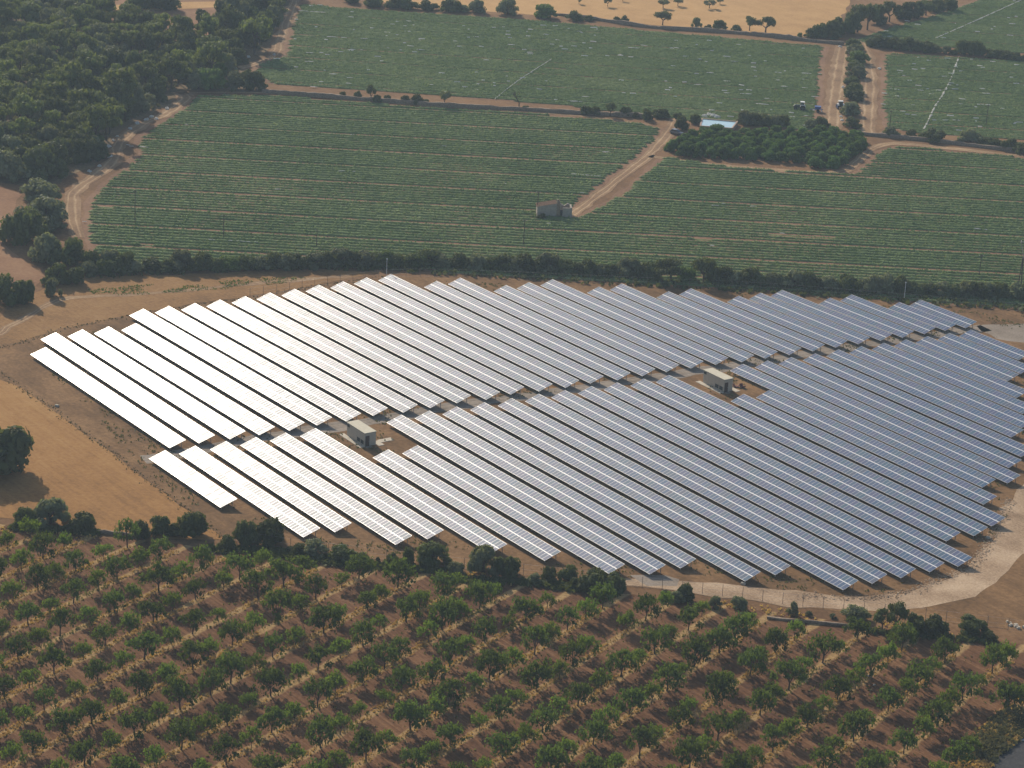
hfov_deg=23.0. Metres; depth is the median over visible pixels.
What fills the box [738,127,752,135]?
grove tree
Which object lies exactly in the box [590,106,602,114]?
wall tree
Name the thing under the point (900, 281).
hedge bush
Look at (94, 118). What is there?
wood tree
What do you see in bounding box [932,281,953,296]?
hedge bush
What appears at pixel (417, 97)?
wall tree
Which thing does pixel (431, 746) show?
orchard tree
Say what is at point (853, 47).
lane bush
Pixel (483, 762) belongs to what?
orchard tree
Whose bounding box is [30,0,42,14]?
wood tree
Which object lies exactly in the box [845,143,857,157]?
grove tree
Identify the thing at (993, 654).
orchard tree
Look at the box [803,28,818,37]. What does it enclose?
tree line
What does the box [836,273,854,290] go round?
hedge bush
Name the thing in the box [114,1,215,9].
straw
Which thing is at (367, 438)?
door
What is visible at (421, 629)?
orchard tree
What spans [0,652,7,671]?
orchard tree
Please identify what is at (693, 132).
grove tree
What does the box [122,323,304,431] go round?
solar table
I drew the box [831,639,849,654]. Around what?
orchard tree
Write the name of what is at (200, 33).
wood tree
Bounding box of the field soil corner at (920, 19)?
[853,0,1023,53]
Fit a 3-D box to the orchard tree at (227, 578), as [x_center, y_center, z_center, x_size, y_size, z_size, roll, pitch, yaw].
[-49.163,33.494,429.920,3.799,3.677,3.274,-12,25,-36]
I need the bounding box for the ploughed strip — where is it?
[0,187,43,285]
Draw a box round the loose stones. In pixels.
[796,497,1014,602]
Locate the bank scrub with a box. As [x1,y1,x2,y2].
[949,703,1023,762]
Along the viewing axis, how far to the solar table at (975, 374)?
553.05 m
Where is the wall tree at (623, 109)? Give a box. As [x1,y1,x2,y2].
[618,106,632,115]
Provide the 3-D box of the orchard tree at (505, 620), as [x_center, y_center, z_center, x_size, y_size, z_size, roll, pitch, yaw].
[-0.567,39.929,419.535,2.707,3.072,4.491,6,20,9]
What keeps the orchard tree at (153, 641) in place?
on the orchard ground at (604, 624)
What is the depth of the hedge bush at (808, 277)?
606.01 m
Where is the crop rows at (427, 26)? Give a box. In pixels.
[255,3,823,129]
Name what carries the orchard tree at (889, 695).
on the orchard ground at (604, 624)
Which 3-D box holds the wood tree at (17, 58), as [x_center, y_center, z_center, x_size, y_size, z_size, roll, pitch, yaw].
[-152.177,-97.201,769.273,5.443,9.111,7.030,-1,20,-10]
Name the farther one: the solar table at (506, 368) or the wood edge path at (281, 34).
the wood edge path at (281, 34)
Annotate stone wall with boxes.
[98,530,133,537]
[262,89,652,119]
[557,13,843,44]
[767,616,847,625]
[863,132,1021,152]
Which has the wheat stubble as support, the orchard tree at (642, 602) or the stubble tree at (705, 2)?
the stubble tree at (705, 2)
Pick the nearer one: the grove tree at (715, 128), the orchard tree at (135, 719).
the orchard tree at (135, 719)
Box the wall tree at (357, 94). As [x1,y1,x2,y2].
[353,91,361,96]
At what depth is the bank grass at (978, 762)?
384.42 m
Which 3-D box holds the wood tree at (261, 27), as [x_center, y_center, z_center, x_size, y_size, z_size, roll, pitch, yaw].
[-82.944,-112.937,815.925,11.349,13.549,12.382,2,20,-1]
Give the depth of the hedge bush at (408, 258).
607.62 m
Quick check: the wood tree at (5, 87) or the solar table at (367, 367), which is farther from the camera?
the wood tree at (5, 87)
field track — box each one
[822,42,849,129]
[857,41,879,132]
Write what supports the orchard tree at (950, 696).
on the orchard ground at (604, 624)
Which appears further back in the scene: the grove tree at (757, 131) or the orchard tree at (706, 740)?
the grove tree at (757, 131)
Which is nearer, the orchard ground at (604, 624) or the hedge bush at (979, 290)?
the orchard ground at (604, 624)
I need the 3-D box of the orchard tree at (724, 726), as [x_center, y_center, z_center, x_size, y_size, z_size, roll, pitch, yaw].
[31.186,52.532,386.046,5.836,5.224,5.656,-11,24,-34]
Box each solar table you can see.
[30,347,184,449]
[41,332,213,442]
[68,329,244,440]
[94,327,273,436]
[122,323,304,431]
[129,309,331,426]
[149,450,236,509]
[155,306,360,422]
[180,446,319,538]
[182,303,386,416]
[207,300,416,413]
[210,441,350,533]
[232,296,444,409]
[240,437,411,546]
[257,293,470,404]
[271,433,442,540]
[282,289,498,400]
[300,428,506,552]
[306,285,523,394]
[331,282,551,392]
[355,278,578,387]
[373,450,560,562]
[378,274,602,384]
[387,415,664,575]
[402,445,624,573]
[415,411,695,569]
[424,281,629,381]
[442,407,759,580]
[448,278,654,377]
[471,402,790,575]
[494,285,678,373]
[498,398,857,591]
[517,282,703,367]
[525,394,886,584]
[540,279,727,365]
[551,390,915,579]
[578,386,943,573]
[588,287,753,363]
[604,383,971,567]
[611,284,777,359]
[631,379,960,542]
[656,375,987,537]
[657,291,800,354]
[680,289,824,352]
[727,296,846,348]
[731,364,995,488]
[731,394,1005,526]
[749,293,869,345]
[755,360,1019,484]
[756,390,996,505]
[771,290,891,342]
[779,357,1020,467]
[803,353,1023,458]
[819,298,912,338]
[826,349,1023,438]
[841,294,935,335]
[850,346,1023,428]
[872,343,1023,414]
[888,302,955,331]
[894,340,1023,397]
[910,300,976,328]
[916,336,1018,380]
[938,333,1023,373]
[959,330,1023,360]
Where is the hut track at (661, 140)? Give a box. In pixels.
[521,114,684,219]
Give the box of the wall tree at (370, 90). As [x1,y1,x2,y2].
[366,84,376,95]
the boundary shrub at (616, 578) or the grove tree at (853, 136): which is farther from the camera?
the grove tree at (853, 136)
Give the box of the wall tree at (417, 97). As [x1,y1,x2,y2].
[409,93,423,104]
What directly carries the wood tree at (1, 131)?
on the wood floor
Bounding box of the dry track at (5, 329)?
[0,274,350,335]
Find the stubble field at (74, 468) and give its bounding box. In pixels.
[0,380,221,538]
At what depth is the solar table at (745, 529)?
475.66 m
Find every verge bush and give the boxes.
[882,126,900,134]
[905,129,916,135]
[924,127,946,142]
[957,128,983,141]
[975,137,994,145]
[991,138,1000,145]
[998,138,1017,146]
[1012,142,1023,153]
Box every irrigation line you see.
[495,59,550,98]
[923,57,958,128]
[937,0,1021,37]
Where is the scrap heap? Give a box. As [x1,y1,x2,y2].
[733,383,745,388]
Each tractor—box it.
[793,101,805,110]
[836,100,844,108]
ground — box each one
[0,0,1023,767]
[0,276,1023,630]
[0,524,1023,767]
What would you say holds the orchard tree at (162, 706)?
on the orchard ground at (604, 624)
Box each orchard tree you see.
[0,530,18,550]
[0,555,8,577]
[0,578,26,600]
[0,593,9,609]
[0,617,10,634]
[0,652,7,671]
[0,673,20,698]
[0,708,10,731]
[0,740,26,763]
[2,631,35,659]
[9,547,34,569]
[12,600,45,624]
[12,705,36,722]
[17,515,40,537]
[17,668,41,687]
[17,728,48,752]
[25,527,57,558]
[25,562,52,591]
[25,627,50,645]
[27,683,60,710]
[36,642,72,673]
[40,596,60,613]
[42,756,69,767]
[44,560,66,580]
[45,606,76,635]
[46,706,81,733]
[55,530,72,546]
[59,577,87,602]
[62,548,89,572]
[64,735,99,766]
[65,678,87,695]
[71,641,94,659]
[73,698,109,723]
[75,604,101,624]
[83,654,113,680]
[87,566,106,588]
[89,543,114,559]
[89,620,118,646]
[100,729,122,750]
[101,553,133,579]
[101,588,127,616]
[107,687,129,708]
[107,752,140,767]
[111,649,135,668]
[113,517,140,547]
[116,609,141,631]
[116,704,154,740]
[124,582,142,601]
[124,630,164,659]
[125,669,156,696]
[129,545,151,565]
[136,598,168,621]
[138,559,176,591]
[141,744,166,766]
[145,701,169,722]
[148,534,173,561]
[153,661,179,682]
[160,589,182,610]
[160,625,182,644]
[160,674,201,709]
[161,716,197,749]
[170,560,194,579]
[177,607,208,633]
[177,639,208,669]
[179,576,207,599]
[186,544,214,571]
[191,710,222,733]
[191,757,211,767]
[194,635,221,656]
[196,666,229,695]
[208,606,226,621]
[209,732,242,764]
[213,701,241,724]
[214,570,233,588]
[214,649,247,683]
[217,618,247,644]
[218,550,255,578]
[238,691,258,707]
[238,725,262,748]
[240,569,274,598]
[243,610,266,634]
[245,652,266,669]
[248,750,286,767]
[251,665,289,695]
[252,547,271,566]
[254,705,289,732]
[256,630,286,657]
[259,584,294,624]
[264,557,307,587]
[283,701,307,720]
[284,625,307,644]
[286,743,306,766]
[289,662,308,681]
[291,555,317,576]
[291,592,311,610]
[301,675,336,712]
[301,757,326,767]
[303,573,328,599]
[303,641,334,670]
[304,601,344,632]
[304,712,336,747]
[322,668,347,694]
[324,749,354,767]
[327,636,350,657]
[328,711,357,734]
[331,603,347,618]
[333,571,350,587]
[345,550,377,579]
[346,654,381,684]
[348,699,369,719]
[348,726,389,760]
[349,616,377,646]
[357,590,379,609]
[366,639,400,668]
[369,584,392,599]
[370,613,388,630]
[375,688,395,703]
[376,729,400,746]
[381,552,417,587]
[383,661,418,692]
[386,635,411,656]
[389,697,433,729]
[395,594,422,622]
[399,745,431,767]
[407,589,432,608]
[414,655,448,684]
[416,619,439,642]
[419,738,440,755]
[426,595,458,628]
[426,691,448,716]
[429,568,458,598]
[430,675,465,710]
[432,637,468,666]
[434,721,467,750]
[448,760,470,767]
[450,595,471,618]
[451,571,467,586]
[456,632,477,651]
[462,578,496,608]
[464,671,486,690]
[471,615,497,642]
[471,711,488,730]
[472,756,493,767]
[473,644,510,679]
[479,692,514,718]
[484,729,520,758]
[491,581,502,599]
[500,646,527,666]
[502,614,516,633]
[504,688,530,704]
[508,595,544,621]
[508,722,542,745]
[517,657,554,690]
[520,625,550,654]
[527,701,561,734]
[533,743,570,767]
[537,590,557,607]
[540,621,562,639]
[549,658,569,678]
[549,694,570,715]
[555,605,580,629]
[555,737,578,755]
[558,635,586,666]
[558,681,598,706]
[572,597,601,619]
[574,719,612,744]
[574,750,617,767]
[576,634,601,655]
[588,580,616,608]
[589,667,613,689]
[590,703,622,726]
[601,647,640,676]
[606,750,626,767]
[608,684,649,714]
[616,609,638,630]
[623,724,659,758]
[630,646,647,665]
[633,592,661,619]
[639,679,662,703]
[640,625,676,653]
[644,722,665,739]
[650,657,686,692]
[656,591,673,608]
[659,623,678,639]
[663,763,678,767]
[667,703,696,729]
[670,735,708,767]
[676,662,694,674]
[677,602,704,630]
[679,695,697,708]
[680,632,710,665]
[693,734,719,752]
[694,600,711,616]
[698,709,736,740]
[702,623,741,652]
[702,669,738,708]
[714,670,738,687]
[717,610,753,641]
[721,747,755,767]
[726,709,749,724]
[736,645,768,675]
[742,611,759,627]
[742,743,765,766]
[745,687,777,715]
[754,644,768,662]
[760,722,788,751]
[761,626,789,652]
[763,680,786,699]
[765,656,808,689]
[778,716,804,740]
[784,618,807,640]
[792,701,823,727]
[794,655,816,672]
[794,763,812,767]
[803,628,843,662]
[808,740,840,767]
[811,694,834,711]
[819,674,854,701]
[823,734,846,750]
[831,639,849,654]
[837,707,873,741]
[842,615,871,638]
[844,665,866,688]
[853,651,887,676]
[853,747,888,767]
[854,708,878,725]
[871,682,908,710]
[876,641,900,663]
[880,749,899,766]
[884,620,918,651]
[887,725,919,753]
[897,676,921,697]
[905,657,934,690]
[912,711,937,738]
[917,695,954,726]
[923,656,942,671]
[929,760,952,767]
[930,633,962,662]
[937,688,964,705]
[938,738,975,765]
[949,670,983,699]
[961,734,982,748]
[973,673,989,687]
[977,641,1011,673]
[989,678,1023,707]
[998,639,1019,660]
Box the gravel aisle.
[140,325,990,463]
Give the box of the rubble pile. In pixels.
[1006,620,1023,628]
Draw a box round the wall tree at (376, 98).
[372,94,382,102]
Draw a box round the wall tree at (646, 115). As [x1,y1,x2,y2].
[642,108,651,119]
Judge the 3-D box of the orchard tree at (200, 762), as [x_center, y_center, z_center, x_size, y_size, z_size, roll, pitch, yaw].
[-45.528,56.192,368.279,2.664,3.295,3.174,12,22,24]
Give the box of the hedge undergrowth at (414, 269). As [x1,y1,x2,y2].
[86,257,1023,310]
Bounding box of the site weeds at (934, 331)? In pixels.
[50,281,1023,591]
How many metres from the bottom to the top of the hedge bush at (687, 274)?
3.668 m
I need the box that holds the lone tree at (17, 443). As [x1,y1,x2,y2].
[0,425,34,474]
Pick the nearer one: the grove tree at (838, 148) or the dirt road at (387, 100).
the grove tree at (838, 148)
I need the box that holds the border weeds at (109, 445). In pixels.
[1,276,385,537]
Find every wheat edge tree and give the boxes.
[344,0,359,2]
[363,0,383,6]
[383,0,401,7]
[400,0,419,9]
[418,0,439,10]
[439,0,462,11]
[458,5,469,11]
[468,0,486,13]
[496,0,518,15]
[533,4,557,18]
[565,10,584,21]
[584,15,594,21]
[620,15,628,20]
[653,10,672,24]
[691,17,701,26]
[712,20,727,29]
[730,24,741,30]
[746,16,755,30]
[755,16,775,32]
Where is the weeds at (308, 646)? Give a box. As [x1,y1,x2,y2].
[0,534,1022,767]
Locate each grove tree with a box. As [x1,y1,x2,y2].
[663,139,678,151]
[675,144,690,155]
[676,136,686,143]
[679,140,692,145]
[681,133,691,140]
[688,129,698,136]
[688,136,699,143]
[689,144,702,157]
[697,141,707,154]
[698,132,708,141]
[701,129,715,138]
[703,137,714,146]
[704,146,717,158]
[709,125,720,132]
[711,134,719,140]
[712,142,721,151]
[715,136,728,148]
[716,130,728,136]
[716,146,729,159]
[722,128,733,133]
[723,142,733,149]
[725,135,733,142]
[728,131,741,137]
[728,147,745,158]
[731,137,746,147]
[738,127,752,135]
[739,142,750,150]
[740,135,750,139]
[743,131,754,136]
[744,147,757,160]
[746,140,755,146]
[750,136,762,145]
[752,128,763,136]
[753,145,765,157]
[758,127,768,133]
[758,133,769,140]
[760,149,775,160]
[761,140,773,149]
[764,129,774,138]
[768,143,779,154]
[771,151,788,161]
[774,138,787,152]
[783,126,795,135]
[783,147,795,153]
[785,151,803,162]
[788,134,797,140]
[790,131,803,138]
[797,127,807,132]
[801,136,811,144]
[802,143,812,153]
[803,130,813,140]
[803,151,816,162]
[807,155,823,167]
[808,140,819,149]
[811,146,821,153]
[812,127,821,136]
[812,135,824,142]
[815,124,828,130]
[815,143,826,152]
[817,151,829,162]
[819,131,831,139]
[821,139,832,148]
[822,155,840,168]
[825,148,836,155]
[827,128,837,139]
[828,135,838,145]
[829,126,840,133]
[829,145,842,155]
[836,140,846,148]
[836,149,850,158]
[837,130,848,136]
[837,154,848,164]
[838,133,846,140]
[838,137,851,143]
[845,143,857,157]
[847,133,859,141]
[848,129,866,139]
[850,141,862,153]
[855,136,867,149]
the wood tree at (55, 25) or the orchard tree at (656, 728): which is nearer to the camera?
the orchard tree at (656, 728)
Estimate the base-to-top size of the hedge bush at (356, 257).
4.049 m
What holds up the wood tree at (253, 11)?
on the wood floor
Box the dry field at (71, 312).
[0,268,379,343]
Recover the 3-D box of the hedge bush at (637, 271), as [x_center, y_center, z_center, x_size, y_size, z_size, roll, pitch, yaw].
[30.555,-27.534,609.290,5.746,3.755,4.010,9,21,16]
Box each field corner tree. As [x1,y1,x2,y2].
[0,205,48,245]
[0,272,26,306]
[17,279,34,304]
[20,177,61,201]
[27,194,68,223]
[27,232,61,265]
[40,262,71,284]
[42,214,66,232]
[44,277,62,296]
[46,236,84,265]
[64,266,84,283]
[77,250,99,267]
[81,260,97,277]
[96,249,118,271]
[96,257,118,275]
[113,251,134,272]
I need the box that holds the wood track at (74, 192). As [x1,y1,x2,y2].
[63,91,194,236]
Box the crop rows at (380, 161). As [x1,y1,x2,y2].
[87,93,1023,306]
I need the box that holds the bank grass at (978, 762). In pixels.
[948,697,1023,767]
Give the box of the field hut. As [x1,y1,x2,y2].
[536,199,571,217]
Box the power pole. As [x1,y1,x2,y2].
[1018,240,1023,283]
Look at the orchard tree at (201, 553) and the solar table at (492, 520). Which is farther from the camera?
the solar table at (492, 520)
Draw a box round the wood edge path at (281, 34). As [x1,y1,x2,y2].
[237,0,299,68]
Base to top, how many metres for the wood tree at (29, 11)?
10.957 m
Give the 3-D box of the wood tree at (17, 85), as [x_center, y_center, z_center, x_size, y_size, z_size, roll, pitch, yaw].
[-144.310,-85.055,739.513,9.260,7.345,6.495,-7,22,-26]
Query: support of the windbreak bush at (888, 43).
on the ground at (60, 234)
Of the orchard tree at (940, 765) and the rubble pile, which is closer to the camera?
the orchard tree at (940, 765)
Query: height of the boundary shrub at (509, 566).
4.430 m
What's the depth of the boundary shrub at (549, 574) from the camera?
438.97 m
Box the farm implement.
[810,105,822,112]
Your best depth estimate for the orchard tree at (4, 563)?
428.61 m
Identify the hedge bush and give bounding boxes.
[110,252,128,273]
[127,260,144,272]
[140,256,163,273]
[160,258,175,272]
[169,249,192,270]
[183,257,202,271]
[193,250,218,270]
[211,257,227,271]
[219,255,240,270]
[237,254,257,270]
[251,256,270,270]
[259,251,281,268]
[276,253,292,270]
[284,252,306,269]
[299,254,318,268]
[305,251,330,270]
[319,251,342,268]
[331,247,353,267]
[345,251,364,266]
[354,249,376,266]
[372,251,385,268]
[378,250,393,267]
[388,253,404,266]
[401,253,417,266]
[410,252,428,268]
[417,248,444,268]
[432,253,452,267]
[445,252,465,267]
[459,257,472,268]
[466,252,487,269]
[481,256,497,269]
[492,253,513,271]
[505,255,522,272]
[512,252,536,271]
[532,259,547,273]
[535,251,560,273]
[553,258,575,273]
[571,262,583,274]
[580,258,598,274]
[593,263,605,274]
[600,264,617,277]
[615,256,640,276]
[630,265,644,278]
[640,261,651,275]
[644,261,660,280]
[653,257,682,278]
[676,266,696,281]
[690,257,716,281]
[704,265,717,282]
[716,265,735,283]
[727,270,748,283]
[739,267,762,284]
[753,273,770,285]
[762,271,779,287]
[770,274,790,287]
[782,269,804,287]
[796,270,818,288]
[810,276,823,289]
[821,275,838,290]
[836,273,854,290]
[848,278,865,292]
[858,278,875,293]
[867,274,887,294]
[880,271,897,294]
[892,274,911,293]
[905,281,927,295]
[921,283,938,295]
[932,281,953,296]
[942,283,962,297]
[958,280,974,297]
[968,280,990,299]
[983,281,997,299]
[991,281,1013,297]
[1007,281,1023,298]
[1019,284,1023,301]
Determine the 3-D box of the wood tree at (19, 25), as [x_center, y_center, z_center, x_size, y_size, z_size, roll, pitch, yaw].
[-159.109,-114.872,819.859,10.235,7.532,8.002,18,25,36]
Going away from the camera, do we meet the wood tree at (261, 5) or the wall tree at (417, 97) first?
the wall tree at (417, 97)
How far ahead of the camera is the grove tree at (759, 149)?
723.24 m
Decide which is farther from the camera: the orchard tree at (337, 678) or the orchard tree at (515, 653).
the orchard tree at (515, 653)
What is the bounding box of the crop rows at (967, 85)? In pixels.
[881,52,1023,139]
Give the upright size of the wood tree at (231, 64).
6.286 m
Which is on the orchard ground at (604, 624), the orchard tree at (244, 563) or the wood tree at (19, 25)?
the orchard tree at (244, 563)
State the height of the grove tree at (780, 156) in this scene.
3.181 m
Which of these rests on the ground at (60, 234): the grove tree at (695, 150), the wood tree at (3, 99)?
the grove tree at (695, 150)
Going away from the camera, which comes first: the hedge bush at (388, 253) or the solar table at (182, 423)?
the solar table at (182, 423)
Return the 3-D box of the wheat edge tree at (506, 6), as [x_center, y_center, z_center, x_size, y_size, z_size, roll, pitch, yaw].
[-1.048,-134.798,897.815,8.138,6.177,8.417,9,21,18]
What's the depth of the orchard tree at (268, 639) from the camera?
405.42 m
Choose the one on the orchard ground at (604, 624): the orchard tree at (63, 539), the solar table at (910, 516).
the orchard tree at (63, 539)
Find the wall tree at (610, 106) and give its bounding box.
[605,102,616,115]
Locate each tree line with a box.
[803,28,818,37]
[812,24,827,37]
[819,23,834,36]
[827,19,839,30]
[829,31,841,39]
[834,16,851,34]
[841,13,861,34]
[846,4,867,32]
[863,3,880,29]
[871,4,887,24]
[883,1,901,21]
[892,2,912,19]
[908,1,924,17]
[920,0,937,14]
[928,0,945,13]
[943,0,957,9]
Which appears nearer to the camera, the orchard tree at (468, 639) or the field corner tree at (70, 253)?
the orchard tree at (468, 639)
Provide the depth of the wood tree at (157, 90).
751.66 m
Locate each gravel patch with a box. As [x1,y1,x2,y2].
[631,575,678,585]
[977,324,1023,342]
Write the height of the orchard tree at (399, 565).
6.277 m
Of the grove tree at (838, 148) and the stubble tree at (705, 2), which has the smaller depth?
the grove tree at (838, 148)
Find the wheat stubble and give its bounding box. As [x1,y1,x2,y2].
[383,0,849,36]
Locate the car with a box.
[670,128,682,134]
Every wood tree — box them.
[0,7,20,27]
[0,32,9,45]
[0,43,12,54]
[0,46,14,59]
[0,59,16,70]
[0,68,24,85]
[0,78,10,91]
[0,82,13,102]
[0,91,7,102]
[0,106,14,120]
[0,119,20,136]
[0,125,3,138]
[0,134,22,150]
[0,149,34,182]
[5,51,22,67]
[6,81,34,103]
[6,96,32,117]
[7,88,32,102]
[8,116,35,136]
[11,145,26,161]
[12,92,43,118]
[13,1,40,22]
[13,66,30,81]
[14,20,30,39]
[14,48,28,69]
[15,0,39,21]
[17,38,37,48]
[17,87,34,98]
[21,23,53,39]
[22,40,57,76]
[22,143,57,180]
[26,21,47,33]
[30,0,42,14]
[32,78,50,94]
[32,123,61,142]
[37,7,51,21]
[38,95,70,121]
[38,141,71,165]
[39,19,50,23]
[39,80,67,99]
[41,0,53,5]
[41,43,61,59]
[42,29,69,52]
[43,20,70,49]
[43,65,62,79]
[43,109,64,128]
[47,110,66,132]
[50,14,72,21]
[51,0,66,8]
[51,136,68,148]
[52,9,66,16]
[52,17,75,29]
[52,157,68,178]
[53,61,91,90]
[57,0,77,9]
[61,79,80,99]
[61,120,80,133]
[65,88,95,106]
[66,5,85,30]
[66,6,83,27]
[66,109,87,123]
[66,138,71,156]
[67,24,91,40]
[67,33,82,47]
[68,131,101,164]
[70,100,87,127]
[75,0,98,14]
[75,33,97,50]
[75,48,108,82]
[76,102,110,135]
[77,3,95,19]
[77,43,91,50]
[79,75,105,91]
[84,21,109,36]
[85,0,117,11]
[88,132,104,142]
[89,90,123,124]
[91,9,111,22]
[91,141,110,160]
[92,103,125,140]
[93,32,114,46]
[95,97,124,133]
[98,47,125,68]
[101,66,137,97]
[106,10,121,23]
[106,22,134,34]
[106,45,118,51]
[108,27,128,46]
[108,63,126,77]
[111,92,130,119]
[114,3,142,30]
[117,96,136,121]
[121,0,148,8]
[123,3,140,21]
[123,29,139,50]
[125,49,158,72]
[125,81,155,112]
[130,21,153,44]
[130,59,158,83]
[132,30,156,49]
[134,73,157,86]
[135,9,154,23]
[142,45,155,53]
[143,0,181,9]
[143,22,165,41]
[143,83,167,102]
[146,54,166,72]
[150,18,166,32]
[152,12,171,26]
[152,30,175,45]
[156,52,188,89]
[159,0,174,9]
[164,41,185,53]
[166,48,192,83]
[167,19,192,34]
[168,14,195,33]
[173,63,192,78]
[174,29,197,50]
[180,41,193,49]
[182,60,195,70]
[186,69,202,88]
[191,40,229,68]
[193,67,227,89]
[195,8,207,22]
[195,34,228,53]
[196,25,215,37]
[199,13,218,34]
[205,59,214,68]
[211,0,250,18]
[211,4,252,45]
[223,27,244,40]
[223,53,237,71]
[224,70,242,91]
[227,47,248,64]
[238,15,272,54]
[240,69,249,78]
[241,69,267,90]
[247,5,257,18]
[251,0,281,13]
[257,9,274,20]
[271,13,279,30]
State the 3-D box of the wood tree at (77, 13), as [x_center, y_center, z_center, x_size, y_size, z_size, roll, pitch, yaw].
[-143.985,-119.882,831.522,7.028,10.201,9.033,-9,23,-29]
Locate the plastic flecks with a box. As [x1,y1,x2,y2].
[274,0,1022,130]
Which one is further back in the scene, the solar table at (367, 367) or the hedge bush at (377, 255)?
the hedge bush at (377, 255)
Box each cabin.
[340,420,392,447]
[696,368,739,393]
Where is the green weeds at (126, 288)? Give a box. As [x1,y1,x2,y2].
[88,276,302,294]
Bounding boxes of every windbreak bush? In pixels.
[865,37,877,46]
[870,35,886,47]
[881,37,894,47]
[890,37,899,48]
[892,36,917,50]
[910,39,923,51]
[922,40,936,52]
[931,44,941,52]
[941,45,950,53]
[948,50,957,54]
[953,39,967,53]
[960,40,976,54]
[970,40,986,55]
[984,48,998,57]
[996,49,1010,59]
[1006,52,1020,59]
[1015,55,1023,60]
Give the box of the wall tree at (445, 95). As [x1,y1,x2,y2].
[439,90,450,102]
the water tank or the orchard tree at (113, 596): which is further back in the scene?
the water tank
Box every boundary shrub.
[12,506,39,525]
[34,496,70,527]
[65,510,96,531]
[132,519,150,539]
[149,515,170,536]
[165,523,179,536]
[172,511,209,537]
[217,534,236,552]
[231,519,258,546]
[253,517,285,547]
[285,542,304,554]
[301,538,329,558]
[327,545,357,561]
[334,543,353,554]
[384,552,398,563]
[402,546,414,563]
[416,540,452,567]
[446,561,465,574]
[466,544,498,575]
[494,556,520,580]
[528,572,543,584]
[540,565,556,582]
[556,564,578,579]
[570,577,583,591]
[576,567,607,593]
[605,571,626,591]
[667,591,684,602]
[677,582,694,603]
[707,596,722,609]
[730,595,747,610]
[786,601,798,615]
[805,611,812,615]
[840,604,871,621]
[873,607,887,629]
[887,600,909,622]
[906,612,924,638]
[920,613,950,638]
[958,613,989,635]
[980,629,998,642]
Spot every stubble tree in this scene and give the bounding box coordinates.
[658,0,669,7]
[703,0,716,7]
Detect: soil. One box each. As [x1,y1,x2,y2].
[81,94,1023,308]
[111,0,216,28]
[192,18,208,35]
[251,4,828,129]
[877,54,1023,137]
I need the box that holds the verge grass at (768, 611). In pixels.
[0,526,952,633]
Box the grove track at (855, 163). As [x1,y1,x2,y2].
[650,142,1023,174]
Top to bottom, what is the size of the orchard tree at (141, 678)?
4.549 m
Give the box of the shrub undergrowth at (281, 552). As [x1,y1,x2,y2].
[7,522,998,645]
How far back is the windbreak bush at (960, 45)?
867.63 m
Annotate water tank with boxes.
[700,118,737,129]
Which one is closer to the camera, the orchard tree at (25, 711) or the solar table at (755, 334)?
the orchard tree at (25, 711)
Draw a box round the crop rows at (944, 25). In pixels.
[858,0,1023,52]
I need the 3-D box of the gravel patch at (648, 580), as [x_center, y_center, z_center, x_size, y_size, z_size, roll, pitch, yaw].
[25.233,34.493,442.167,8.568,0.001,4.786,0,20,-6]
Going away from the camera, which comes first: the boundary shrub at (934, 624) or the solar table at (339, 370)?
the boundary shrub at (934, 624)
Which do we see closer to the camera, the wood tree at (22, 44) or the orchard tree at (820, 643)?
the orchard tree at (820, 643)
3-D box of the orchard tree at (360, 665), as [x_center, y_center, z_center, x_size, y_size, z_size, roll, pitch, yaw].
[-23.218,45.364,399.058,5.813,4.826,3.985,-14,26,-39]
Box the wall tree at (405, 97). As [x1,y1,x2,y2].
[400,95,408,99]
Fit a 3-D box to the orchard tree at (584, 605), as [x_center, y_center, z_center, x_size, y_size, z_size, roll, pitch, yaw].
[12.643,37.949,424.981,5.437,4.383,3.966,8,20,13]
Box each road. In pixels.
[625,485,1023,610]
[990,741,1023,767]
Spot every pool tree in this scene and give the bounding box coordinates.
[653,108,670,117]
[672,112,681,118]
[674,115,689,129]
[689,113,700,123]
[697,126,708,132]
[709,123,723,130]
[736,110,755,125]
[748,112,763,125]
[758,114,773,125]
[770,115,783,125]
[777,114,790,125]
[804,118,816,127]
[813,116,830,127]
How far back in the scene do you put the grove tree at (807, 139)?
736.76 m
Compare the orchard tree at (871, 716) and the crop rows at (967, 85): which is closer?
the orchard tree at (871, 716)
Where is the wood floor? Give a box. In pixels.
[0,0,288,185]
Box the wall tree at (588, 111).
[580,105,592,114]
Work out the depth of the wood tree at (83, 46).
790.06 m
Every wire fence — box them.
[253,268,1022,310]
[280,537,1021,630]
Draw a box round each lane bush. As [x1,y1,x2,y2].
[839,101,860,115]
[842,116,862,128]
[843,76,860,84]
[843,82,863,91]
[843,89,864,101]
[845,38,861,45]
[845,43,865,53]
[845,50,870,63]
[845,60,864,69]
[845,65,866,78]
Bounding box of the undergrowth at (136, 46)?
[1,0,286,163]
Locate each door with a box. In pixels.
[365,436,369,445]
[724,382,727,391]
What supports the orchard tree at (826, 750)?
on the orchard ground at (604, 624)
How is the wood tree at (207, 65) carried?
on the wood floor
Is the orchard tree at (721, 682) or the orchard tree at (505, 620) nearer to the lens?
the orchard tree at (721, 682)
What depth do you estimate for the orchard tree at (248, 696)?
389.11 m
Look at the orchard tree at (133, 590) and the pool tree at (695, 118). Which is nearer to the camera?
the orchard tree at (133, 590)

